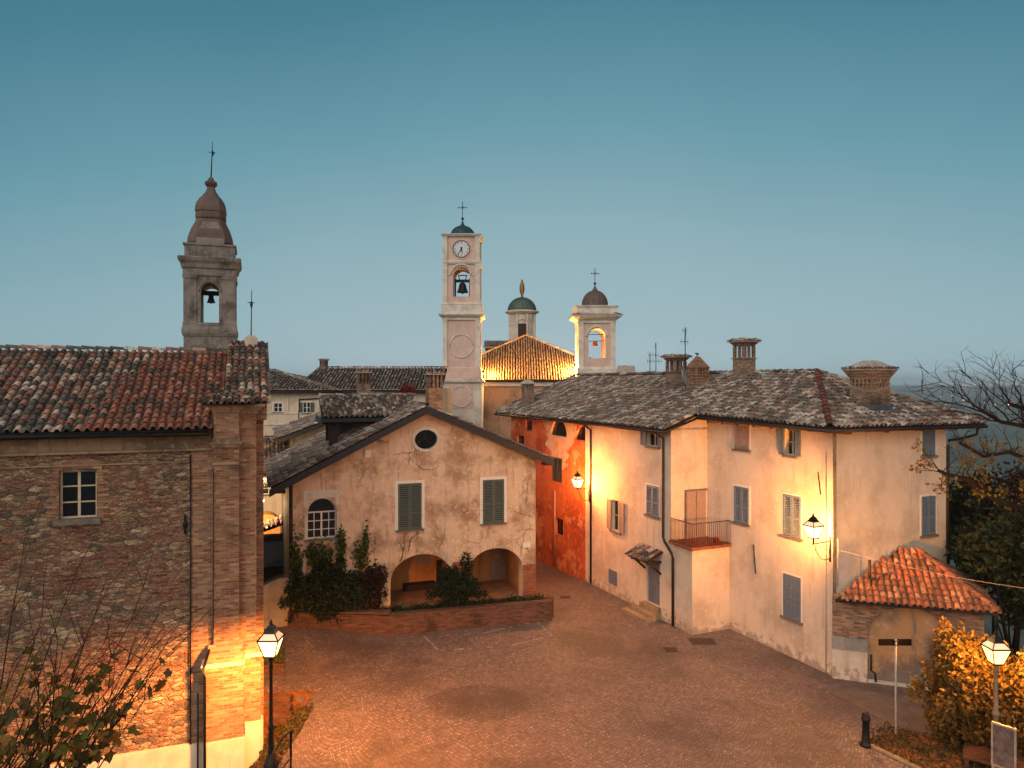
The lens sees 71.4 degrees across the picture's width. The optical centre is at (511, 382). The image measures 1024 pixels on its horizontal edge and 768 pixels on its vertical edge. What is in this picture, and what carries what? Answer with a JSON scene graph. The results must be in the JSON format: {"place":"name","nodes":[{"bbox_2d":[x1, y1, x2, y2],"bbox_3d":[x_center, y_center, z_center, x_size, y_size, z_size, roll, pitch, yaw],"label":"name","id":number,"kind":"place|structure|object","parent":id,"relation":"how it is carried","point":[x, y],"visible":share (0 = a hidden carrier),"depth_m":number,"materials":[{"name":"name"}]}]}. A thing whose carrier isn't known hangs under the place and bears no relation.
{"place":"outdoors","nodes":[
{"label":"outdoors","id":0,"kind":"place"},
{"bbox_2d":[259,690,313,766],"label":"earth bank","id":1,"kind":"structure","parent":0,"point":[296,694],"depth_m":23.54,"materials":[{"name":"soil"}]},
{"bbox_2d":[273,693,292,725],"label":"brick steps","id":2,"kind":"structure","parent":1,"relation":"on","point":[282,703],"depth_m":22.83,"materials":[{"name":"orange brick"}]},
{"bbox_2d":[0,0,1023,384],"label":"sky","id":3,"kind":"structure","parent":0,"point":[832,185],"materials":[{"name":"blue"}]},
{"bbox_2d":[264,560,1023,767],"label":"cobbled ground","id":4,"kind":"structure","parent":0,"point":[599,678],"depth_m":23.65,"materials":[{"name":"brown stone"}]},
{"bbox_2d":[0,493,220,767],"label":"foreground shrub","id":5,"kind":"object","parent":4,"relation":"on","point":[64,704],"visible":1,"depth_m":9.45,"materials":[{"name":"green plant"}]},
{"bbox_2d":[0,290,270,767],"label":"stone church","id":6,"kind":"structure","parent":4,"relation":"on","point":[139,452],"depth_m":20.55,"materials":[{"name":"brown brick"}]},
{"bbox_2d":[61,470,96,518],"bbox_3d":[-12.156,3.135,20.014,0.910,1.338,0.050,0,0,-20],"label":"window","id":7,"kind":"structure","parent":6,"relation":"in","point":[78,488],"depth_m":20.00,"materials":[{"name":"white glass"}]},
{"bbox_2d":[177,141,241,352],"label":"bell tower","id":8,"kind":"structure","parent":6,"relation":"on","point":[208,259],"depth_m":28.54,"materials":[{"name":"stone"}]},
{"bbox_2d":[256,620,284,767],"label":"street lamp","id":9,"kind":"object","parent":4,"relation":"on","point":[269,641],"visible":0.94,"depth_m":18.13,"materials":[{"name":"black metal"}]},
{"bbox_2d":[264,511,279,533],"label":"curved wall","id":10,"kind":"structure","parent":4,"relation":"on","point":[269,515],"depth_m":38.80,"materials":[{"name":"orange paint"}]},
{"bbox_2d":[264,515,282,584],"bbox_3d":[-12.597,9.194,36.269,2.080,4.612,1.128,0,0,-20],"label":"lean to shed","id":11,"kind":"object","parent":4,"relation":"on","point":[273,556],"visible":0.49,"depth_m":36.04,"materials":[{"name":"ceramic"}]},
{"bbox_2d":[264,644,283,675],"bbox_3d":[-8.734,9.892,25.876,0.908,1.316,0.868,0,0,-20],"label":"flower box","id":12,"kind":"object","parent":4,"relation":"on","point":[278,664],"visible":0.31,"depth_m":25.60,"materials":[{"name":"brick"}]},
{"bbox_2d":[264,435,288,532],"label":"house","id":13,"kind":"structure","parent":4,"relation":"on","point":[272,448],"depth_m":42.02,"materials":[{"name":"white paint"}]},
{"bbox_2d":[264,477,268,495],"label":"window","id":14,"kind":"structure","parent":13,"relation":"in","point":[266,490],"depth_m":41.81,"materials":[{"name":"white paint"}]},
{"bbox_2d":[270,730,291,767],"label":"handrail","id":15,"kind":"object","parent":4,"relation":"on","point":[276,748],"visible":1,"depth_m":18.25,"materials":[{"name":"black metal"}]},
{"bbox_2d":[264,358,451,437],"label":"long palace","id":16,"kind":"structure","parent":4,"relation":"on","point":[294,397],"depth_m":62.27,"materials":[{"name":"brown tile"}]},
{"bbox_2d":[272,402,282,412],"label":"window","id":17,"kind":"structure","parent":16,"relation":"in","point":[277,407],"depth_m":60.06,"materials":[{"name":"white paint"}]},
{"bbox_2d":[299,401,313,413],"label":"window","id":18,"kind":"structure","parent":16,"relation":"in","point":[306,406],"depth_m":59.96,"materials":[{"name":"white paint"}]},
{"bbox_2d":[272,370,444,447],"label":"back house","id":19,"kind":"structure","parent":4,"relation":"on","point":[297,431],"depth_m":44.60,"materials":[{"name":"plaster"},{"name":"grey clay tile"},{"name":"tan brick"}]},
{"bbox_2d":[264,392,554,610],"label":"arcaded house","id":20,"kind":"structure","parent":4,"relation":"on","point":[474,465],"depth_m":31.80,"materials":[{"name":"white paint"}]},
{"bbox_2d":[264,574,288,628],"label":"wall","id":21,"kind":"structure","parent":20,"relation":"attached to","point":[273,594],"depth_m":29.32,"materials":[{"name":"paint"}]},
{"bbox_2d":[304,498,337,541],"bbox_3d":[-8.032,5.782,30.055,1.409,1.784,0.360,0,0,-20],"label":"window","id":22,"kind":"structure","parent":20,"relation":"in","point":[322,522],"depth_m":30.18,"materials":[{"name":"glass"}]},
{"bbox_2d":[284,507,372,611],"bbox_3d":[-7.610,7.828,29.959,3.777,5.322,0.369,0,0,-20],"label":"ivy","id":23,"kind":"object","parent":20,"relation":"attached to","point":[311,556],"visible":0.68,"depth_m":29.94,"materials":[{"name":"green plant"}]},
{"bbox_2d":[395,480,424,532],"bbox_3d":[-4.492,5.428,31.291,1.308,2.233,0.260,0,0,-20],"label":"window","id":24,"kind":"structure","parent":20,"relation":"in","point":[409,500],"depth_m":31.24,"materials":[{"name":"grey wood"}]},
{"bbox_2d":[300,424,535,561],"bbox_3d":[-3.806,4.952,31.479,10.713,6.552,0.043,0,0,-20],"label":"dry vine","id":25,"kind":"object","parent":20,"relation":"attached to","point":[428,525],"visible":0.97,"depth_m":31.35,"materials":[{"name":"brown plant"}]},
{"bbox_2d":[412,427,440,451],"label":"oval window","id":26,"kind":"structure","parent":20,"relation":"in","point":[430,436],"depth_m":31.64,"materials":[{"name":"black glass"}]},
{"bbox_2d":[436,560,441,582],"bbox_3d":[-3.399,9.700,35.205,0.686,1.818,0.130,0,0,-20],"label":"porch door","id":27,"kind":"structure","parent":20,"relation":"in","point":[438,562],"depth_m":35.10,"materials":[{"name":"brown wood"}]},
{"bbox_2d":[480,476,506,525],"bbox_3d":[-0.858,5.427,32.614,1.290,2.199,0.260,0,0,-20],"label":"window","id":28,"kind":"structure","parent":20,"relation":"in","point":[493,490],"depth_m":32.56,"materials":[{"name":"grey wood"}]},
{"bbox_2d":[288,594,553,634],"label":"planter wall","id":29,"kind":"structure","parent":4,"relation":"on","point":[382,621],"depth_m":30.04,"materials":[{"name":"brick"}]},
{"bbox_2d":[277,555,377,625],"bbox_3d":[-7.573,8.654,29.456,4.104,2.998,1.205,0,0,-20],"label":"bush","id":30,"kind":"object","parent":29,"relation":"on","point":[328,589],"visible":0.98,"depth_m":29.23,"materials":[{"name":"green plant"}]},
{"bbox_2d":[358,559,388,609],"bbox_3d":[-5.843,8.748,30.089,1.280,2.610,1.126,0,0,16],"label":"bush","id":31,"kind":"object","parent":29,"relation":"in","point":[375,574],"visible":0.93,"depth_m":29.89,"materials":[{"name":"brown plant"}]},
{"bbox_2d":[349,592,545,611],"bbox_3d":[-3.106,9.650,30.880,9.514,0.553,1.022,0,0,-13],"label":"ground cover","id":32,"kind":"object","parent":29,"relation":"on","point":[395,608],"visible":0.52,"depth_m":31.14,"materials":[{"name":"green plant"}]},
{"bbox_2d":[425,552,488,607],"bbox_3d":[-2.418,8.706,31.012,2.951,2.634,1.391,0,0,-20],"label":"bush","id":33,"kind":"object","parent":29,"relation":"in","point":[453,586],"visible":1,"depth_m":30.83,"materials":[{"name":"green plant"}]},
{"bbox_2d":[438,202,485,426],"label":"clock tower","id":34,"kind":"structure","parent":4,"relation":"on","point":[463,317],"depth_m":75.04,"materials":[{"name":"beige stone"}]},
{"bbox_2d":[411,622,552,650],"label":"parking lines","id":35,"kind":"object","parent":4,"relation":"on","point":[484,632],"visible":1,"depth_m":29.15,"materials":[{"name":"white paint"}]},
{"bbox_2d":[481,334,574,438],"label":"church nave","id":36,"kind":"structure","parent":4,"relation":"on","point":[508,367],"depth_m":81.67,"materials":[{"name":"tile"}]},
{"bbox_2d":[505,280,538,342],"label":"lantern tower","id":37,"kind":"structure","parent":36,"relation":"on","point":[521,312],"depth_m":96.09,"materials":[{"name":"beige paint"}]},
{"bbox_2d":[518,323,525,338],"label":"window","id":38,"kind":"structure","parent":37,"relation":"in","point":[521,326],"depth_m":95.70,"materials":[{"name":"brown wood"}]},
{"bbox_2d":[569,269,622,375],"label":"bell tower","id":39,"kind":"structure","parent":4,"relation":"on","point":[595,311],"depth_m":77.96,"materials":[{"name":"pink paint"}]},
{"bbox_2d":[248,698,990,767],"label":"grass and leaves","id":40,"kind":"structure","parent":4,"relation":"on","point":[296,717],"depth_m":20.58,"materials":[{"name":"green plant"}]},
{"bbox_2d":[560,596,716,651],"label":"manhole covers","id":41,"kind":"object","parent":4,"relation":"on","point":[702,641],"visible":1,"depth_m":28.69,"materials":[{"name":"metal"}]},
{"bbox_2d":[494,337,987,675],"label":"cream house","id":42,"kind":"structure","parent":4,"relation":"on","point":[749,465],"depth_m":29.89,"materials":[{"name":"beige paint"}]},
{"bbox_2d":[519,435,523,443],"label":"window","id":43,"kind":"structure","parent":42,"relation":"in","point":[521,438],"depth_m":45.35,"materials":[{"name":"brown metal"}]},
{"bbox_2d":[527,420,531,430],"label":"window","id":44,"kind":"structure","parent":42,"relation":"in","point":[529,423],"depth_m":44.27,"materials":[{"name":"black glass"}]},
{"bbox_2d":[552,457,561,482],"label":"window","id":45,"kind":"structure","parent":42,"relation":"in","point":[557,468],"depth_m":40.46,"materials":[{"name":"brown wood"}]},
{"bbox_2d":[553,422,566,436],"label":"window","id":46,"kind":"structure","parent":42,"relation":"in","point":[559,429],"depth_m":40.63,"materials":[{"name":"black glass"}]},
{"bbox_2d":[558,518,562,534],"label":"window","id":47,"kind":"structure","parent":42,"relation":"in","point":[560,522],"depth_m":40.51,"materials":[{"name":"black glass"}]},
{"bbox_2d":[571,470,588,501],"bbox_3d":[3.627,5.405,36.780,1.077,1.731,0.530,0,0,-24],"label":"wall lamp","id":48,"kind":"object","parent":42,"relation":"attached to","point":[577,479],"visible":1,"depth_m":36.57,"materials":[{"name":"white glass"}]},
{"bbox_2d":[578,425,584,439],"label":"window","id":49,"kind":"structure","parent":42,"relation":"in","point":[581,434],"depth_m":38.24,"materials":[{"name":"black glass"}]},
{"bbox_2d":[607,499,623,534],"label":"window","id":50,"kind":"structure","parent":42,"relation":"in","point":[618,506],"depth_m":35.05,"materials":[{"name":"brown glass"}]},
{"bbox_2d":[640,431,663,448],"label":"window","id":51,"kind":"structure","parent":42,"relation":"in","point":[656,441],"depth_m":32.32,"materials":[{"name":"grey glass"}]},
{"bbox_2d":[644,482,659,519],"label":"window","id":52,"kind":"structure","parent":42,"relation":"in","point":[652,491],"depth_m":32.06,"materials":[{"name":"grey wood"}]},
{"bbox_2d":[648,560,659,605],"bbox_3d":[6.439,8.997,32.117,0.130,1.992,1.005,0,0,-24],"label":"front door","id":53,"kind":"structure","parent":42,"relation":"in","point":[653,577],"depth_m":32.12,"materials":[{"name":"grey paint"}]},
{"bbox_2d":[680,327,687,388],"bbox_3d":[8.602,-1.101,35.451,0.558,3.275,0.158,0,0,-44],"label":"tv antenna","id":54,"kind":"object","parent":42,"relation":"attached to","point":[685,341],"visible":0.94,"depth_m":35.49,"materials":[{"name":"black metal"}]},
{"bbox_2d":[682,367,690,391],"bbox_3d":[8.369,-0.155,34.518,0.699,1.228,0.636,0,0,-24],"label":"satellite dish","id":55,"kind":"object","parent":42,"relation":"attached to","point":[684,377],"visible":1,"depth_m":34.67,"materials":[{"name":"grey metal"}]},
{"bbox_2d":[684,488,707,538],"bbox_3d":[8.109,5.783,31.375,1.200,2.128,0.070,0,0,-24],"label":"balcony door","id":56,"kind":"structure","parent":42,"relation":"in","point":[694,499],"depth_m":31.34,"materials":[{"name":"beige paint"}]},
{"bbox_2d":[731,423,750,452],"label":"window","id":57,"kind":"structure","parent":42,"relation":"in","point":[742,434],"depth_m":29.57,"materials":[{"name":"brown wood"}]},
{"bbox_2d":[731,483,750,526],"bbox_3d":[9.594,5.111,29.679,0.260,1.679,1.068,0,0,-24],"label":"window","id":58,"kind":"structure","parent":42,"relation":"in","point":[741,494],"depth_m":29.63,"materials":[{"name":"grey wood"}]},
{"bbox_2d":[778,429,800,458],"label":"window","id":59,"kind":"structure","parent":42,"relation":"in","point":[794,436],"depth_m":27.30,"materials":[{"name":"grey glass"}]},
{"bbox_2d":[780,492,802,541],"bbox_3d":[10.719,5.110,27.164,0.260,1.711,1.095,0,0,-24],"label":"window","id":60,"kind":"structure","parent":42,"relation":"in","point":[793,503],"depth_m":27.09,"materials":[{"name":"grey wood"}]},
{"bbox_2d":[780,571,802,625],"bbox_3d":[10.714,8.207,27.169,0.260,1.808,1.077,0,0,-24],"label":"window","id":61,"kind":"structure","parent":42,"relation":"in","point":[793,587],"depth_m":27.11,"materials":[{"name":"grey wood"}]},
{"bbox_2d":[802,513,830,561],"bbox_3d":[10.897,5.515,25.159,1.207,1.854,0.530,0,0,-24],"label":"wall lamp","id":62,"kind":"object","parent":42,"relation":"attached to","point":[813,526],"visible":1,"depth_m":24.94,"materials":[{"name":"white glass"}]},
{"bbox_2d":[920,430,938,457],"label":"window","id":63,"kind":"structure","parent":42,"relation":"in","point":[927,436],"depth_m":27.42,"materials":[{"name":"grey wood"}]},
{"bbox_2d":[920,493,938,538],"bbox_3d":[16.030,5.143,27.490,0.991,1.662,0.260,0,0,-24],"label":"window","id":64,"kind":"structure","parent":42,"relation":"in","point":[928,508],"depth_m":27.41,"materials":[{"name":"grey wood"}]},
{"bbox_2d":[840,550,1020,587],"bbox_3d":[14.557,6.242,23.511,7.019,0.535,0.011,0,0,33],"label":"overhead cable","id":65,"kind":"object","parent":42,"relation":"attached to","point":[927,571],"visible":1,"depth_m":23.93,"materials":[{"name":"black metal"}]},
{"bbox_2d":[859,712,871,748],"bbox_3d":[10.219,10.025,20.567,0.340,0.990,0.335,0,0,0],"label":"bollard","id":66,"kind":"object","parent":4,"relation":"on","point":[864,742],"visible":1,"depth_m":20.48,"materials":[{"name":"black metal"}]},
{"bbox_2d":[858,739,920,767],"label":"kerb","id":67,"kind":"structure","parent":4,"relation":"on","point":[895,757],"depth_m":19.85,"materials":[{"name":"stone"}]},
{"bbox_2d":[832,546,1001,690],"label":"outbuilding","id":68,"kind":"structure","parent":4,"relation":"on","point":[884,600],"depth_m":24.84,"materials":[{"name":"brick"}]},
{"bbox_2d":[872,728,990,767],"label":"verge","id":69,"kind":"structure","parent":4,"relation":"on","point":[915,750],"depth_m":20.22,"materials":[{"name":"plant"}]},
{"bbox_2d":[878,639,911,734],"bbox_3d":[11.342,9.049,21.052,0.975,2.902,0.095,0,0,0],"label":"sign post","id":70,"kind":"object","parent":69,"relation":"on","point":[895,642],"visible":0.94,"depth_m":21.08,"materials":[{"name":"metal"}]},
{"bbox_2d":[906,615,1005,750],"bbox_3d":[12.937,8.979,20.465,2.921,4.444,2.215,0,0,-27],"label":"hedge bush","id":71,"kind":"object","parent":69,"relation":"on","point":[959,695],"visible":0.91,"depth_m":20.01,"materials":[{"name":"yellow plant"}]},
{"bbox_2d":[962,742,1023,767],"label":"wooden bench","id":72,"kind":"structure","parent":69,"relation":"on","point":[972,752],"depth_m":19.38,"materials":[{"name":"orange wood"}]},
{"bbox_2d":[980,630,1011,767],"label":"street lamp","id":73,"kind":"object","parent":69,"relation":"on","point":[996,649],"visible":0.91,"depth_m":18.93,"materials":[{"name":"black metal"}]},
{"bbox_2d":[983,641,1023,756],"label":"hedge bush","id":74,"kind":"object","parent":69,"relation":"on","point":[1011,705],"visible":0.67,"depth_m":19.44,"materials":[{"name":"yellow plant"}]},
{"bbox_2d":[991,721,1016,767],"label":"information board","id":75,"kind":"object","parent":69,"relation":"on","point":[1003,746],"visible":1,"depth_m":17.79,"materials":[{"name":"metal"}]},
{"bbox_2d":[898,347,1023,544],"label":"bare tree","id":76,"kind":"object","parent":4,"relation":"on","point":[981,489],"visible":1,"depth_m":22.80,"materials":[{"name":"brown plant"}]},
{"bbox_2d":[943,488,1023,666],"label":"tree","id":77,"kind":"object","parent":4,"relation":"on","point":[979,550],"visible":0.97,"depth_m":25.61,"materials":[{"name":"green plant"}]},
{"bbox_2d":[958,492,1023,626],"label":"tree","id":78,"kind":"object","parent":4,"relation":"on","point":[1010,542],"visible":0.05,"depth_m":26.82,"materials":[{"name":"green plant"}]},
{"bbox_2d":[960,460,1023,648],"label":"tree","id":79,"kind":"object","parent":4,"relation":"on","point":[1012,487],"visible":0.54,"depth_m":29.07,"materials":[{"name":"green plant"}]},
{"bbox_2d":[829,683,1000,737],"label":"side lane","id":80,"kind":"structure","parent":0,"point":[880,706],"depth_m":23.03,"materials":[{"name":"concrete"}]},
{"bbox_2d":[889,385,1023,638],"bbox_3d":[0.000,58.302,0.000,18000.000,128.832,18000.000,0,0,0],"label":"terrain","id":81,"kind":"structure","parent":0,"point":[1009,430],"depth_m":1604.41,"materials":[{"name":"plant"}]},
{"bbox_2d":[397,383,415,400],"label":"red leaved tree","id":82,"kind":"object","parent":81,"relation":"on","point":[407,388],"visible":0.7,"depth_m":43.90,"materials":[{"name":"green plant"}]},
{"bbox_2d":[950,472,1009,577],"bbox_3d":[20.236,7.513,31.141,3.277,7.322,3.213,0,0,0],"label":"tree","id":83,"kind":"object","parent":81,"relation":"on","point":[959,509],"visible":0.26,"depth_m":30.75,"materials":[{"name":"green plant"}]}
]}

